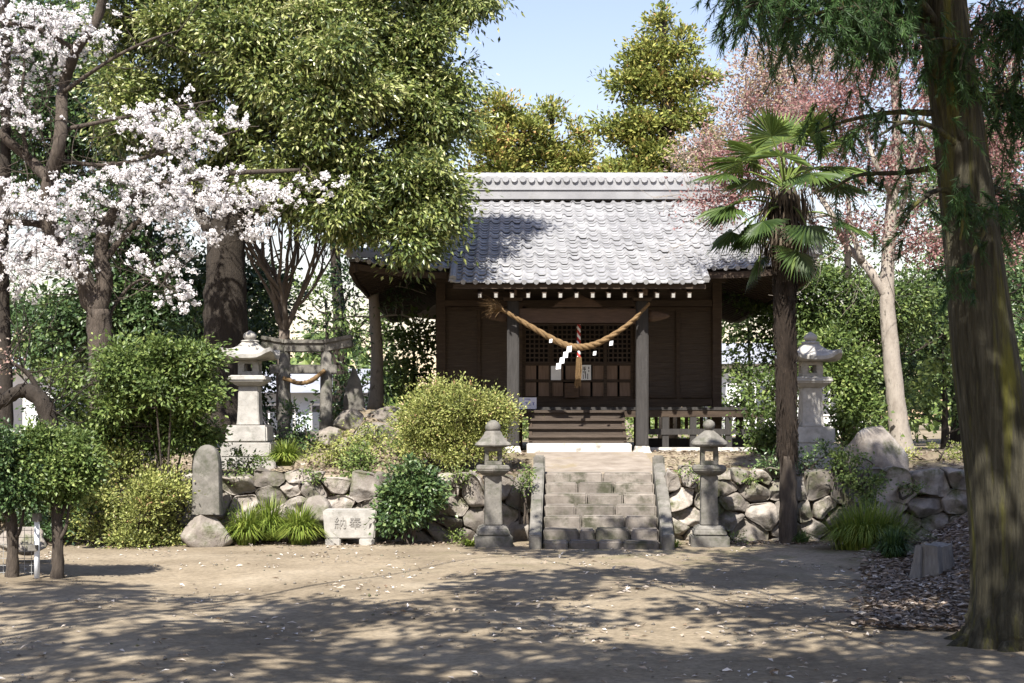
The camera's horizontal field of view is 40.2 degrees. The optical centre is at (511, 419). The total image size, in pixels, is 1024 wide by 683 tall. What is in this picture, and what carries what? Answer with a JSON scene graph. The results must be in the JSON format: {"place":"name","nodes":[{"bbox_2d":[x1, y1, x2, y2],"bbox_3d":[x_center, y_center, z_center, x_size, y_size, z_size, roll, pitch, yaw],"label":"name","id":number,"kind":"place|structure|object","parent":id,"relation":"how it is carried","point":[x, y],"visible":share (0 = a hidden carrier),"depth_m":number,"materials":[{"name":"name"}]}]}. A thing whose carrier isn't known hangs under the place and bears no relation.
{"place":"outdoors","nodes":[
{"label":"outdoors","id":0,"kind":"place"},
{"bbox_2d":[0,409,1023,682],"bbox_3d":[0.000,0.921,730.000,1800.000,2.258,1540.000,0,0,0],"label":"ground","id":1,"kind":"structure","parent":0,"point":[348,645],"depth_m":14.23,"materials":[{"name":"soil"}]},
{"bbox_2d":[0,0,13,429],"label":"slender tree","id":2,"kind":"object","parent":1,"relation":"on","point":[6,384],"visible":0.48,"depth_m":24.92,"materials":[{"name":"brown plant"}]},
{"bbox_2d":[0,528,32,574],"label":"wire fence","id":3,"kind":"object","parent":1,"relation":"on","point":[24,551],"visible":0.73,"depth_m":17.90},
{"bbox_2d":[0,526,46,555],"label":"boulder","id":4,"kind":"object","parent":1,"relation":"on","point":[43,544],"visible":0.48,"depth_m":19.35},
{"bbox_2d":[0,414,56,577],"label":"clipped shrub","id":5,"kind":"object","parent":1,"relation":"on","point":[10,501],"visible":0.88,"depth_m":17.45,"materials":[{"name":"green plant"}]},
{"bbox_2d":[28,513,41,577],"bbox_3d":[-5.986,1.635,17.570,0.140,0.930,0.130,0,0,0],"label":"marker post","id":6,"kind":"object","parent":1,"relation":"on","point":[36,519],"visible":0.8,"depth_m":17.57,"materials":[{"name":"white paint"}]},
{"bbox_2d":[12,331,88,433],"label":"house","id":7,"kind":"structure","parent":1,"relation":"on","point":[17,403],"depth_m":49.00,"materials":[{"name":"white paint"}]},
{"bbox_2d":[13,398,25,431],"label":"window","id":8,"kind":"structure","parent":7,"relation":"in","point":[18,402],"depth_m":48.93,"materials":[{"name":"white paint"}]},
{"bbox_2d":[0,290,107,428],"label":"plum tree","id":9,"kind":"object","parent":1,"relation":"on","point":[38,397],"visible":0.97,"depth_m":20.93,"materials":[{"name":"brown plant"}]},
{"bbox_2d":[0,0,107,228],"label":"broadleaf tree","id":10,"kind":"object","parent":1,"relation":"on","point":[73,4],"visible":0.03,"depth_m":37.68,"materials":[{"name":"green plant"}]},
{"bbox_2d":[0,416,122,578],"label":"clipped shrub","id":11,"kind":"object","parent":1,"relation":"on","point":[76,471],"visible":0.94,"depth_m":17.62,"materials":[{"name":"green plant"}]},
{"bbox_2d":[0,440,126,545],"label":"shrub","id":12,"kind":"object","parent":1,"relation":"on","point":[46,527],"visible":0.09,"depth_m":22.40,"materials":[{"name":"green plant"}]},
{"bbox_2d":[9,264,142,433],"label":"broadleaf tree","id":13,"kind":"object","parent":1,"relation":"on","point":[68,409],"visible":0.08,"depth_m":32.55,"materials":[{"name":"green plant"}]},
{"bbox_2d":[48,438,204,548],"bbox_3d":[-6.220,1.268,22.438,2.500,2.133,2.433,0,0,-22],"label":"azalea shrub","id":14,"kind":"object","parent":1,"relation":"on","point":[145,494],"visible":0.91,"depth_m":22.21,"materials":[{"name":"green plant"}]},
{"bbox_2d":[31,318,238,539],"bbox_3d":[-6.059,0.236,22.789,3.324,3.743,2.364,0,0,0],"label":"evergreen shrub","id":15,"kind":"object","parent":1,"relation":"on","point":[162,393],"visible":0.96,"depth_m":22.47,"materials":[{"name":"green plant"}]},
{"bbox_2d":[0,0,318,447],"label":"broadleaf tree","id":16,"kind":"object","parent":1,"relation":"on","point":[128,312],"visible":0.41,"depth_m":30.49,"materials":[{"name":"green plant"}]},
{"bbox_2d":[0,0,349,444],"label":"cherry tree","id":17,"kind":"object","parent":1,"relation":"on","point":[94,299],"visible":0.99,"depth_m":24.47,"materials":[{"name":"grey plant"}]},
{"bbox_2d":[181,444,232,546],"bbox_3d":[-4.856,1.226,22.262,0.803,1.674,0.587,0,0,-14],"label":"stone monument","id":18,"kind":"object","parent":1,"relation":"on","point":[203,527],"visible":0.91,"depth_m":22.18,"materials":[{"name":"stone"}]},
{"bbox_2d":[140,283,292,441],"bbox_3d":[-6.291,-1.012,28.988,3.959,3.704,2.632,0,0,-18],"label":"broadleaf tree","id":19,"kind":"object","parent":1,"relation":"on","point":[197,324],"visible":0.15,"depth_m":29.03,"materials":[{"name":"green plant"}]},
{"bbox_2d":[224,511,241,532],"bbox_3d":[-4.458,1.683,22.783,0.480,0.400,0.315,0,0,16],"label":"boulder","id":20,"kind":"object","parent":1,"relation":"on","point":[227,520],"visible":0.19,"depth_m":22.76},
{"bbox_2d":[219,499,271,542],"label":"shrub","id":21,"kind":"object","parent":1,"relation":"on","point":[232,508],"visible":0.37,"depth_m":22.75,"materials":[{"name":"green plant"}]},
{"bbox_2d":[213,500,279,545],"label":"grass clump","id":22,"kind":"object","parent":1,"relation":"on","point":[244,532],"visible":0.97,"depth_m":22.28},
{"bbox_2d":[219,330,279,468],"bbox_3d":[-4.772,-0.364,25.500,1.102,2.536,1.101,0,0,0],"label":"stone lantern","id":23,"kind":"object","parent":1,"relation":"on","point":[251,431],"visible":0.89,"depth_m":25.19,"materials":[{"name":"stone"}]},
{"bbox_2d":[221,439,279,491],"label":"shrub","id":24,"kind":"object","parent":1,"relation":"on","point":[255,457],"visible":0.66,"depth_m":23.41,"materials":[{"name":"green plant"}]},
{"bbox_2d":[252,492,288,540],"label":"grass clump","id":25,"kind":"object","parent":1,"relation":"on","point":[270,520],"visible":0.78,"depth_m":22.57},
{"bbox_2d":[207,202,338,419],"bbox_3d":[-4.706,-2.756,27.880,3.042,5.520,2.748,0,0,0],"label":"bare tree","id":26,"kind":"object","parent":1,"relation":"on","point":[279,293],"visible":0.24,"depth_m":28.39,"materials":[{"name":"wood"}]},
{"bbox_2d":[257,437,313,465],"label":"grass clump","id":27,"kind":"object","parent":1,"relation":"on","point":[287,453],"visible":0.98,"depth_m":23.88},
{"bbox_2d":[52,0,524,440],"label":"evergreen oak","id":28,"kind":"object","parent":1,"relation":"on","point":[320,69],"visible":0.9,"depth_m":26.04,"materials":[{"name":"green plant"}]},
{"bbox_2d":[262,396,322,454],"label":"shrub","id":29,"kind":"object","parent":1,"relation":"on","point":[300,438],"visible":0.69,"depth_m":26.22,"materials":[{"name":"green plant"}]},
{"bbox_2d":[262,500,335,544],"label":"grass clump","id":30,"kind":"object","parent":1,"relation":"on","point":[302,528],"visible":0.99,"depth_m":22.35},
{"bbox_2d":[260,335,352,439],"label":"torii gate","id":31,"kind":"structure","parent":1,"relation":"on","point":[286,347],"depth_m":27.49,"materials":[{"name":"stone"}]},
{"bbox_2d":[282,368,325,385],"bbox_3d":[-4.064,-0.844,27.398,0.862,0.343,0.104,0,0,0],"label":"straw rope","id":32,"kind":"object","parent":31,"relation":"hanging from","point":[310,380],"visible":1,"depth_m":27.37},
{"bbox_2d":[262,369,369,436],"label":"house","id":33,"kind":"structure","parent":1,"relation":"on","point":[299,392],"depth_m":49.00,"materials":[{"name":"white"}]},
{"bbox_2d":[262,403,295,436],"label":"window","id":34,"kind":"structure","parent":33,"relation":"in","point":[269,413],"depth_m":48.93,"materials":[{"name":"white paint"}]},
{"bbox_2d":[310,403,319,431],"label":"window","id":35,"kind":"structure","parent":33,"relation":"in","point":[314,413],"depth_m":48.93,"materials":[{"name":"white paint"}]},
{"bbox_2d":[311,426,342,445],"bbox_3d":[-3.485,0.329,26.666,0.578,0.420,0.610,0,0,45],"label":"rockery stone","id":36,"kind":"object","parent":1,"relation":"on","point":[330,431],"visible":0.53,"depth_m":26.42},
{"bbox_2d":[131,468,530,541],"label":"stone wall","id":37,"kind":"structure","parent":1,"relation":"on","point":[467,499],"depth_m":23.10,"materials":[{"name":"stone"}]},
{"bbox_2d":[223,458,252,485],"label":"weed","id":38,"kind":"object","parent":37,"relation":"on","point":[238,471],"visible":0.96,"depth_m":23.02,"materials":[{"name":"green plant"}]},
{"bbox_2d":[271,503,297,524],"bbox_3d":[-3.716,1.549,22.836,0.482,0.384,0.360,0,0,0],"label":"boulder","id":39,"kind":"object","parent":37,"relation":"on","point":[286,506],"visible":0.37,"depth_m":22.71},
{"bbox_2d":[296,466,325,489],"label":"weed","id":40,"kind":"object","parent":37,"relation":"on","point":[315,476],"visible":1,"depth_m":23.04,"materials":[{"name":"green plant"}]},
{"bbox_2d":[302,496,331,525],"bbox_3d":[-3.173,1.492,22.905,0.510,0.496,0.409,0,0,0],"label":"boulder","id":41,"kind":"object","parent":37,"relation":"on","point":[320,504],"visible":0.52,"depth_m":22.79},
{"bbox_2d":[440,461,477,488],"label":"weed","id":42,"kind":"object","parent":37,"relation":"on","point":[458,478],"visible":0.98,"depth_m":22.97,"materials":[{"name":"green plant"}]},
{"bbox_2d":[510,463,538,523],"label":"shrub","id":43,"kind":"object","parent":37,"relation":"on","point":[525,516],"visible":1,"depth_m":22.90,"materials":[{"name":"green plant"}]},
{"bbox_2d":[247,261,421,426],"bbox_3d":[-5.045,-1.756,36.836,5.372,5.193,3.129,0,0,0],"label":"broadleaf tree","id":44,"kind":"object","parent":1,"relation":"on","point":[318,323],"visible":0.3,"depth_m":36.97,"materials":[{"name":"green plant"}]},
{"bbox_2d":[333,407,363,429],"bbox_3d":[-3.137,0.004,27.020,0.613,0.499,0.556,0,0,0],"label":"rockery stone","id":45,"kind":"object","parent":1,"relation":"on","point":[348,415],"visible":0.7,"depth_m":26.85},
{"bbox_2d":[284,222,415,426],"bbox_3d":[-4.544,-3.011,39.940,4.835,7.703,2.890,0,0,-8],"label":"broadleaf tree","id":46,"kind":"object","parent":1,"relation":"on","point":[336,259],"visible":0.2,"depth_m":39.86,"materials":[{"name":"green plant"}]},
{"bbox_2d":[297,418,403,468],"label":"shrub","id":47,"kind":"object","parent":1,"relation":"on","point":[329,453],"visible":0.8,"depth_m":25.12,"materials":[{"name":"green plant"}]},
{"bbox_2d":[323,508,378,544],"bbox_3d":[-2.592,1.745,22.596,0.860,0.610,0.536,0,0,0],"label":"stone trough","id":48,"kind":"object","parent":1,"relation":"on","point":[344,523],"visible":0.98,"depth_m":22.35,"materials":[{"name":"stone"}]},
{"bbox_2d":[343,366,364,410],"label":"stone slab","id":49,"kind":"structure","parent":1,"relation":"on","point":[353,395],"depth_m":28.10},
{"bbox_2d":[330,436,387,496],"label":"shrub","id":50,"kind":"object","parent":1,"relation":"on","point":[357,461],"visible":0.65,"depth_m":23.65,"materials":[{"name":"green plant"}]},
{"bbox_2d":[294,326,428,420],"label":"broadleaf tree","id":51,"kind":"object","parent":1,"relation":"on","point":[342,382],"visible":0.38,"depth_m":35.90,"materials":[{"name":"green plant"}]},
{"bbox_2d":[308,149,433,409],"bbox_3d":[-3.134,-3.078,31.005,3.136,5.808,2.054,0,0,0],"label":"conifer tree","id":52,"kind":"object","parent":1,"relation":"on","point":[376,397],"visible":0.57,"depth_m":30.90,"materials":[{"name":"green plant"}]},
{"bbox_2d":[351,422,395,441],"bbox_3d":[-2.626,0.249,26.586,0.762,0.424,0.460,0,0,-39],"label":"rockery stone","id":53,"kind":"object","parent":1,"relation":"on","point":[380,424],"visible":0.34,"depth_m":26.48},
{"bbox_2d":[368,405,405,426],"bbox_3d":[-2.277,-0.046,27.245,1.136,0.487,0.659,0,0,24],"label":"rockery stone","id":54,"kind":"object","parent":1,"relation":"on","point":[378,412],"visible":0.23,"depth_m":27.05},
{"bbox_2d":[361,415,415,458],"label":"shrub","id":55,"kind":"object","parent":1,"relation":"on","point":[392,443],"visible":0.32,"depth_m":26.03,"materials":[{"name":"green plant"}]},
{"bbox_2d":[359,304,435,402],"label":"broadleaf tree","id":56,"kind":"object","parent":1,"relation":"on","point":[414,336],"visible":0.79,"depth_m":33.79,"materials":[{"name":"green plant"}]},
{"bbox_2d":[364,450,457,544],"bbox_3d":[-1.641,1.295,22.578,1.553,1.630,1.371,0,0,-8],"label":"camellia bush","id":57,"kind":"object","parent":1,"relation":"on","point":[408,500],"visible":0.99,"depth_m":22.37,"materials":[{"name":"green plant"}]},
{"bbox_2d":[371,371,532,471],"bbox_3d":[-0.973,0.073,24.697,3.101,1.906,2.273,0,0,0],"label":"azalea shrub","id":58,"kind":"object","parent":1,"relation":"on","point":[441,426],"visible":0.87,"depth_m":24.38,"materials":[{"name":"green plant"}]},
{"bbox_2d":[438,525,467,543],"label":"weed","id":59,"kind":"object","parent":1,"relation":"on","point":[451,537],"visible":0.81,"depth_m":22.68,"materials":[{"name":"green plant"}]},
{"bbox_2d":[457,538,474,546],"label":"grass clump","id":60,"kind":"object","parent":1,"relation":"on","point":[468,543],"visible":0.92,"depth_m":22.12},
{"bbox_2d":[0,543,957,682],"bbox_3d":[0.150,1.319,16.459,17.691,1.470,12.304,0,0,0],"label":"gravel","id":61,"kind":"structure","parent":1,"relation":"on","point":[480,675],"depth_m":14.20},
{"bbox_2d":[474,420,512,546],"bbox_3d":[-0.303,1.025,22.299,0.601,2.050,0.649,0,0,-4],"label":"stone lantern","id":62,"kind":"object","parent":1,"relation":"on","point":[492,531],"visible":1,"depth_m":22.16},
{"bbox_2d":[45,514,967,547],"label":"leaf litter","id":63,"kind":"object","parent":1,"relation":"on","point":[393,542],"visible":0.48,"depth_m":22.57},
{"bbox_2d":[0,540,1015,682],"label":"fallen petals","id":64,"kind":"object","parent":1,"relation":"on","point":[654,652],"visible":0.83,"depth_m":14.03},
{"bbox_2d":[453,85,566,428],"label":"cypress tree","id":65,"kind":"object","parent":1,"relation":"on","point":[502,149],"visible":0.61,"depth_m":45.55,"materials":[{"name":"green plant"}]},
{"bbox_2d":[14,280,1023,430],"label":"woods","id":66,"kind":"object","parent":1,"relation":"on","point":[934,425],"depth_m":76.64,"materials":[{"name":"green plant"}]},
{"bbox_2d":[153,408,963,473],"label":"leaf litter","id":67,"kind":"object","parent":1,"relation":"on","point":[671,468],"visible":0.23,"depth_m":25.55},
{"bbox_2d":[506,91,611,172],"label":"cypress tree","id":68,"kind":"object","parent":1,"relation":"on","point":[559,158],"visible":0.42,"depth_m":46.65,"materials":[{"name":"green plant"}]},
{"bbox_2d":[343,172,822,452],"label":"shrine hall","id":69,"kind":"structure","parent":1,"relation":"on","point":[561,256],"depth_m":29.56,"materials":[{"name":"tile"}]},
{"bbox_2d":[519,397,536,408],"bbox_3d":[0.312,-0.343,28.679,0.379,0.236,0.010,0,0,0],"label":"notice board","id":70,"kind":"object","parent":69,"relation":"on","point":[532,403],"visible":0.85,"depth_m":28.68,"materials":[{"name":"paper"}]},
{"bbox_2d":[551,366,560,379],"bbox_3d":[0.928,-0.992,29.540,0.211,0.295,0.008,0,0,0],"label":"paper notice","id":71,"kind":"object","parent":69,"relation":"attached to","point":[555,374],"visible":0.93,"depth_m":29.54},
{"bbox_2d":[479,295,649,368],"bbox_3d":[1.008,-1.722,27.267,3.380,1.482,0.548,0,0,0],"label":"straw rope","id":72,"kind":"object","parent":69,"relation":"hanging from","point":[495,306],"visible":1,"depth_m":27.24,"materials":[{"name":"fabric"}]},
{"bbox_2d":[564,383,578,397],"bbox_3d":[1.250,-0.620,29.395,0.300,0.300,0.211,0,0,0],"label":"offering box","id":73,"kind":"object","parent":69,"relation":"on","point":[571,390],"visible":0.83,"depth_m":29.30,"materials":[{"name":"brown wood"}]},
{"bbox_2d":[574,324,581,387],"bbox_3d":[1.316,-1.323,27.903,0.158,1.381,0.130,0,0,0],"label":"bell cord","id":74,"kind":"object","parent":69,"relation":"hanging from","point":[577,382],"visible":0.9,"depth_m":27.87,"materials":[{"name":"fabric"}]},
{"bbox_2d":[522,324,633,398],"bbox_3d":[1.395,-1.250,29.748,2.400,1.900,0.425,0,0,0],"label":"doorway","id":75,"kind":"structure","parent":69,"relation":"in","point":[612,366],"depth_m":29.60,"materials":[{"name":"brown wood"}]},
{"bbox_2d":[581,365,590,379],"bbox_3d":[1.551,-1.002,29.539,0.232,0.316,0.010,0,0,0],"label":"paper notice","id":76,"kind":"object","parent":69,"relation":"attached to","point":[586,372],"visible":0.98,"depth_m":29.54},
{"bbox_2d":[529,455,673,549],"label":"stone stairs","id":77,"kind":"structure","parent":1,"relation":"on","point":[626,510],"depth_m":22.71,"materials":[{"name":"stone"}]},
{"bbox_2d":[502,403,747,440],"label":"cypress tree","id":78,"kind":"object","parent":1,"relation":"on","point":[525,434],"visible":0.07,"depth_m":42.72,"materials":[{"name":"green plant"}]},
{"bbox_2d":[578,0,741,437],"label":"cypress tree","id":79,"kind":"object","parent":1,"relation":"on","point":[642,134],"visible":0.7,"depth_m":41.71,"materials":[{"name":"green plant"}]},
{"bbox_2d":[689,419,729,546],"bbox_3d":[3.138,1.021,22.299,0.601,2.058,0.637,0,0,3],"label":"stone lantern","id":80,"kind":"object","parent":1,"relation":"on","point":[708,531],"visible":0.98,"depth_m":22.16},
{"bbox_2d":[729,529,748,543],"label":"weed","id":81,"kind":"object","parent":1,"relation":"on","point":[733,534],"visible":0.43,"depth_m":22.81,"materials":[{"name":"green plant"}]},
{"bbox_2d":[706,315,774,428],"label":"broadleaf tree","id":82,"kind":"object","parent":1,"relation":"on","point":[731,338],"visible":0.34,"depth_m":40.00,"materials":[{"name":"green plant"}]},
{"bbox_2d":[661,23,869,400],"bbox_3d":[6.730,-5.197,35.994,5.903,12.074,3.424,0,0,0],"label":"budding tree","id":83,"kind":"object","parent":1,"relation":"on","point":[763,81],"visible":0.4,"depth_m":35.85,"materials":[{"name":"pink plant"}]},
{"bbox_2d":[721,327,811,454],"bbox_3d":[5.091,-0.500,27.318,2.047,2.874,1.849,0,0,0],"label":"camellia bush","id":84,"kind":"object","parent":1,"relation":"on","point":[766,434],"visible":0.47,"depth_m":27.03,"materials":[{"name":"green plant"}]},
{"bbox_2d":[689,102,876,543],"bbox_3d":[4.363,-1.577,22.609,3.224,7.304,2.718,0,0,0],"label":"fan palm","id":85,"kind":"object","parent":1,"relation":"on","point":[788,230],"visible":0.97,"depth_m":22.56,"materials":[{"name":"green plant"}]},
{"bbox_2d":[703,343,862,435],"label":"house","id":86,"kind":"structure","parent":1,"relation":"on","point":[726,388],"depth_m":56.50,"materials":[{"name":"white paint"}]},
{"bbox_2d":[738,383,768,406],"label":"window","id":87,"kind":"structure","parent":86,"relation":"in","point":[755,389],"depth_m":56.43,"materials":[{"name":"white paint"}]},
{"bbox_2d":[822,387,835,415],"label":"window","id":88,"kind":"structure","parent":86,"relation":"in","point":[827,414],"depth_m":56.43,"materials":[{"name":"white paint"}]},
{"bbox_2d":[791,529,812,543],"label":"grass clump","id":89,"kind":"object","parent":1,"relation":"on","point":[799,536],"visible":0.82,"depth_m":22.61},
{"bbox_2d":[777,332,845,468],"bbox_3d":[5.437,-0.337,25.500,1.102,2.536,1.101,0,0,0],"label":"stone lantern","id":90,"kind":"object","parent":1,"relation":"on","point":[813,352],"visible":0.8,"depth_m":25.25,"materials":[{"name":"stone"}]},
{"bbox_2d":[664,465,967,540],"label":"stone wall","id":91,"kind":"structure","parent":1,"relation":"on","point":[753,510],"depth_m":23.33,"materials":[{"name":"stone"}]},
{"bbox_2d":[673,461,700,486],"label":"weed","id":92,"kind":"object","parent":91,"relation":"on","point":[696,479],"visible":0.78,"depth_m":23.14,"materials":[{"name":"green plant"}]},
{"bbox_2d":[732,463,763,488],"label":"weed","id":93,"kind":"object","parent":91,"relation":"on","point":[746,481],"visible":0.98,"depth_m":23.22,"materials":[{"name":"green plant"}]},
{"bbox_2d":[750,437,841,479],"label":"ivy bush","id":94,"kind":"object","parent":91,"relation":"on","point":[811,465],"visible":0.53,"depth_m":23.56,"materials":[{"name":"green plant"}]},
{"bbox_2d":[822,438,896,511],"bbox_3d":[5.664,0.978,22.966,1.071,1.370,1.233,0,0,0],"label":"ivy bush","id":95,"kind":"object","parent":91,"relation":"on","point":[849,477],"visible":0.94,"depth_m":22.87,"materials":[{"name":"green plant"}]},
{"bbox_2d":[897,478,929,503],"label":"weed","id":96,"kind":"object","parent":91,"relation":"on","point":[908,494],"visible":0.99,"depth_m":23.26,"materials":[{"name":"green plant"}]},
{"bbox_2d":[633,0,1023,457],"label":"red bud tree","id":97,"kind":"object","parent":1,"relation":"on","point":[898,424],"visible":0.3,"depth_m":26.38,"materials":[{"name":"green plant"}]},
{"bbox_2d":[722,208,947,446],"bbox_3d":[7.535,-2.110,33.067,6.731,5.901,3.776,0,0,0],"label":"broadleaf tree","id":98,"kind":"object","parent":1,"relation":"on","point":[834,282],"visible":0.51,"depth_m":32.61,"materials":[{"name":"green plant"}]},
{"bbox_2d":[797,316,904,450],"bbox_3d":[6.362,-0.626,26.802,2.177,2.869,2.042,0,0,13],"label":"camellia bush","id":99,"kind":"object","parent":1,"relation":"on","point":[853,398],"visible":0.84,"depth_m":26.71,"materials":[{"name":"green plant"}]},
{"bbox_2d":[690,0,1023,651],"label":"cedar tree","id":100,"kind":"object","parent":1,"relation":"on","point":[988,376],"visible":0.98,"depth_m":12.04,"materials":[{"name":"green plant"}]},
{"bbox_2d":[791,495,944,550],"bbox_3d":[5.536,1.575,21.609,2.530,0.848,1.613,0,0,0],"label":"grass clump","id":101,"kind":"object","parent":1,"relation":"on","point":[857,531],"visible":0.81,"depth_m":21.40,"materials":[{"name":"plant"}]},
{"bbox_2d":[845,423,908,470],"bbox_3d":[6.405,0.727,24.555,1.048,1.354,0.887,0,0,0],"label":"boulder","id":102,"kind":"object","parent":1,"relation":"on","point":[884,444],"visible":0.57,"depth_m":24.36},
{"bbox_2d":[864,523,913,557],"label":"grass clump","id":103,"kind":"object","parent":1,"relation":"on","point":[895,545],"visible":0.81,"depth_m":19.90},
{"bbox_2d":[820,512,969,630],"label":"leaf litter","id":104,"kind":"object","parent":1,"relation":"on","point":[893,575],"visible":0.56,"depth_m":15.89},
{"bbox_2d":[827,215,1023,443],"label":"broadleaf tree","id":105,"kind":"object","parent":1,"relation":"on","point":[910,367],"visible":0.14,"depth_m":34.69,"materials":[{"name":"green plant"}]},
{"bbox_2d":[909,541,954,578],"bbox_3d":[5.330,1.841,17.753,0.583,0.587,0.579,0,0,30],"label":"tree stump","id":106,"kind":"object","parent":1,"relation":"on","point":[936,558],"visible":0.69,"depth_m":17.66,"materials":[{"name":"grey wood"}]},
{"bbox_2d":[905,436,962,461],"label":"shrub","id":107,"kind":"object","parent":1,"relation":"on","point":[932,445],"visible":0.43,"depth_m":25.89,"materials":[{"name":"green plant"}]},
{"bbox_2d":[860,50,1023,443],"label":"broadleaf tree","id":108,"kind":"object","parent":1,"relation":"on","point":[955,437],"visible":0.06,"depth_m":37.50,"materials":[{"name":"green plant"}]},
{"bbox_2d":[876,319,1023,448],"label":"broadleaf tree","id":109,"kind":"object","parent":1,"relation":"on","point":[935,365],"visible":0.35,"depth_m":30.80,"materials":[{"name":"green plant"}]},
{"bbox_2d":[0,0,1023,420],"label":"sky","id":110,"kind":"structure","parent":0,"point":[554,48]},
{"bbox_2d":[535,452,651,482],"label":"path","id":111,"kind":"structure","parent":0,"point":[602,462],"depth_m":25.60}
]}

